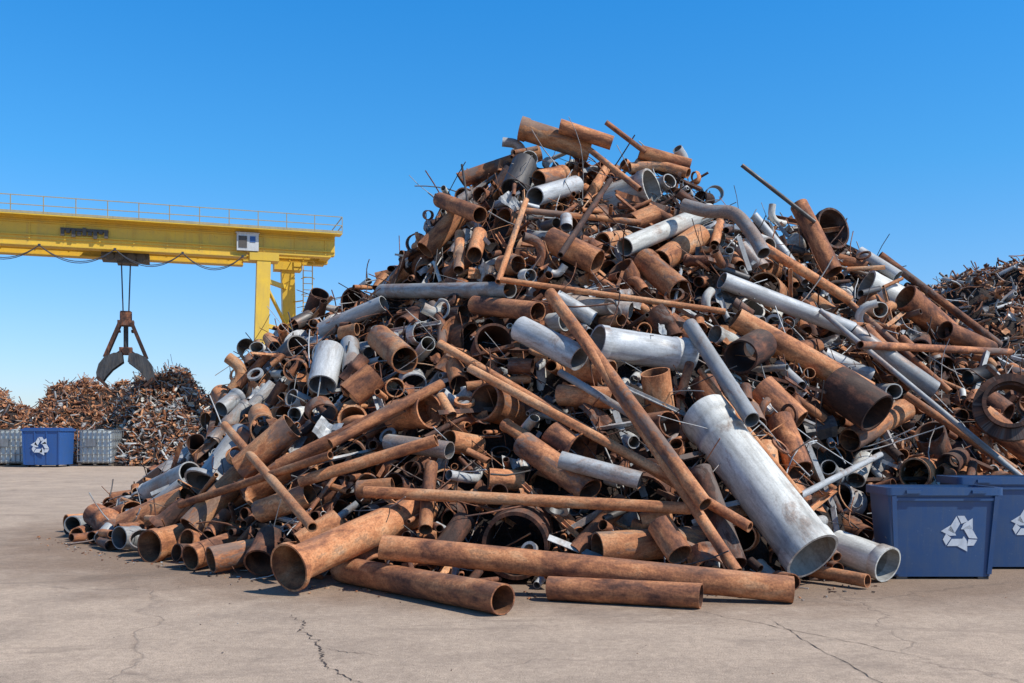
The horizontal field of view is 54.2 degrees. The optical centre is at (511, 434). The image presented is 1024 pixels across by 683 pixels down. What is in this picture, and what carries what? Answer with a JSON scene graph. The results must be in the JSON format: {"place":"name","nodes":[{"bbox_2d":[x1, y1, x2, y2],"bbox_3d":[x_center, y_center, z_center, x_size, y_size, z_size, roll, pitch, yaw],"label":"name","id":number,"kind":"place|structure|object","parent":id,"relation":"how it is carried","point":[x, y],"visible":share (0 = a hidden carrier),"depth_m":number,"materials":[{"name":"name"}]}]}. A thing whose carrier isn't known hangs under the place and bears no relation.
{"place":"outdoors","nodes":[
{"label":"outdoors","id":0,"kind":"place"},
{"bbox_2d":[0,464,1023,682],"bbox_3d":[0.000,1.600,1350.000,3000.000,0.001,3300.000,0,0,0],"label":"ground","id":1,"kind":"structure","parent":0,"point":[954,629],"depth_m":8.23,"materials":[{"name":"concrete"}]},
{"bbox_2d":[0,387,37,429],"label":"scrap metal heap","id":2,"kind":"object","parent":1,"relation":"on","point":[11,414],"visible":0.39,"depth_m":78.00,"materials":[{"name":"metal"}]},
{"bbox_2d":[0,429,37,465],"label":"ibc tank","id":3,"kind":"object","parent":1,"relation":"on","point":[11,452],"visible":0.49,"depth_m":50.81,"materials":[{"name":"plastic"}]},
{"bbox_2d":[21,428,75,466],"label":"blue recycling container","id":4,"kind":"object","parent":1,"relation":"on","point":[47,446],"visible":1,"depth_m":49.48,"materials":[{"name":"paint"}]},
{"bbox_2d":[5,372,130,449],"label":"scrap metal heap","id":5,"kind":"object","parent":1,"relation":"on","point":[84,403],"visible":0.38,"depth_m":70.81,"materials":[{"name":"metal"}]},
{"bbox_2d":[63,513,82,526],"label":"rusty steel pipe","id":6,"kind":"object","parent":1,"relation":"on","point":[66,516],"visible":0.12,"depth_m":16.52,"materials":[{"name":"brown metal"}]},
{"bbox_2d":[77,429,123,465],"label":"ibc tank","id":7,"kind":"object","parent":1,"relation":"on","point":[97,446],"visible":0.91,"depth_m":51.11,"materials":[{"name":"plastic"}]},
{"bbox_2d":[72,354,213,465],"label":"scrap metal heap","id":8,"kind":"object","parent":1,"relation":"on","point":[151,420],"visible":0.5,"depth_m":53.60,"materials":[{"name":"metal"}]},
{"bbox_2d":[137,523,184,562],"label":"rusty steel pipe","id":9,"kind":"object","parent":1,"relation":"on","point":[154,545],"visible":0.56,"depth_m":12.67,"materials":[{"name":"brown metal"}]},
{"bbox_2d":[0,193,342,387],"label":"gantry crane","id":10,"kind":"object","parent":1,"relation":"on","point":[287,253],"visible":0.75,"depth_m":51.51,"materials":[{"name":"yellow paint"}]},
{"bbox_2d":[182,527,255,569],"bbox_3d":[-3.538,1.370,12.128,0.292,0.444,0.950,0,0,33],"label":"rusty steel pipe","id":11,"kind":"object","parent":1,"relation":"on","point":[193,556],"visible":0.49,"depth_m":11.86,"materials":[{"name":"brown metal"}]},
{"bbox_2d":[206,534,285,572],"bbox_3d":[-3.109,1.378,11.718,0.927,0.405,0.313,0,0,-38],"label":"rusty steel pipe","id":12,"kind":"object","parent":1,"relation":"on","point":[223,557],"visible":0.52,"depth_m":11.49,"materials":[{"name":"brown metal"}]},
{"bbox_2d":[270,500,437,591],"bbox_3d":[-1.624,1.102,10.781,0.529,0.938,2.119,0,0,37],"label":"flared rusty pipe","id":13,"kind":"object","parent":1,"relation":"on","point":[296,567],"visible":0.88,"depth_m":10.32,"materials":[{"name":"metal"}]},
{"bbox_2d":[330,558,514,614],"bbox_3d":[-0.966,1.455,9.850,0.280,0.284,2.686,0,0,-41],"label":"rusty steel pipe","id":14,"kind":"object","parent":1,"relation":"on","point":[493,597],"visible":0.96,"depth_m":9.48,"materials":[{"name":"brown metal"}]},
{"bbox_2d":[37,536,1006,673],"bbox_3d":[-0.732,1.588,10.260,13.433,0.019,10.849,0,0,0],"label":"scrap debris","id":15,"kind":"object","parent":1,"relation":"on","point":[312,586],"visible":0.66,"depth_m":10.53,"materials":[{"name":"brown metal"}]},
{"bbox_2d":[63,116,1023,589],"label":"scrap pipe pile","id":16,"kind":"object","parent":1,"relation":"on","point":[523,350],"visible":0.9,"depth_m":13.56,"materials":[{"name":"brown metal"}]},
{"bbox_2d":[378,534,794,602],"bbox_3d":[0.662,1.306,9.851,4.092,0.583,0.245,0,0,10],"label":"rusty steel pipe","id":17,"kind":"object","parent":1,"relation":"on","point":[731,583],"visible":0.94,"depth_m":9.76,"materials":[{"name":"brown metal"}]},
{"bbox_2d":[295,610,926,682],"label":"ground cracks","id":18,"kind":"object","parent":1,"relation":"on","point":[695,610],"visible":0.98,"depth_m":7.44,"materials":[{"name":"grey concrete"}]},
{"bbox_2d":[546,576,702,608],"bbox_3d":[1.052,1.480,9.434,1.472,0.234,0.228,0,0,19],"label":"rusty steel pipe","id":19,"kind":"object","parent":1,"relation":"on","point":[639,592],"visible":1,"depth_m":9.34,"materials":[{"name":"brown metal"}]},
{"bbox_2d":[682,394,838,577],"bbox_3d":[2.717,0.516,11.150,0.615,1.988,2.115,0,0,-29],"label":"pale pipe","id":20,"kind":"object","parent":1,"relation":"on","point":[798,535],"visible":0.96,"depth_m":10.82,"materials":[{"name":"metal"}]},
{"bbox_2d":[807,566,870,587],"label":"rusty steel pipe","id":21,"kind":"object","parent":1,"relation":"on","point":[844,576],"visible":0.73,"depth_m":10.51,"materials":[{"name":"brown metal"}]},
{"bbox_2d":[830,530,900,581],"bbox_3d":[3.889,1.336,11.063,0.392,0.514,0.740,0,0,-33],"label":"pale pipe","id":22,"kind":"object","parent":1,"relation":"on","point":[877,561],"visible":0.89,"depth_m":10.95,"materials":[{"name":"metal"}]},
{"bbox_2d":[866,484,1002,578],"bbox_3d":[4.775,1.090,11.347,1.290,1.020,0.747,0,0,0],"label":"recycling bin","id":23,"kind":"object","parent":1,"relation":"on","point":[937,530],"visible":0.98,"depth_m":11.06,"materials":[{"name":"blue plastic"}]},
{"bbox_2d":[925,254,1023,367],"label":"scrap metal heap","id":24,"kind":"object","parent":1,"relation":"on","point":[991,299],"visible":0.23,"depth_m":30.54,"materials":[{"name":"brown metal"}]},
{"bbox_2d":[936,475,1023,566],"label":"recycling bin","id":25,"kind":"object","parent":1,"relation":"on","point":[1009,546],"visible":0.34,"depth_m":11.88,"materials":[{"name":"blue plastic"}]},
{"bbox_2d":[0,0,1023,408],"label":"sky","id":26,"kind":"structure","parent":0,"point":[904,119],"materials":[{"name":"blue"}]}
]}

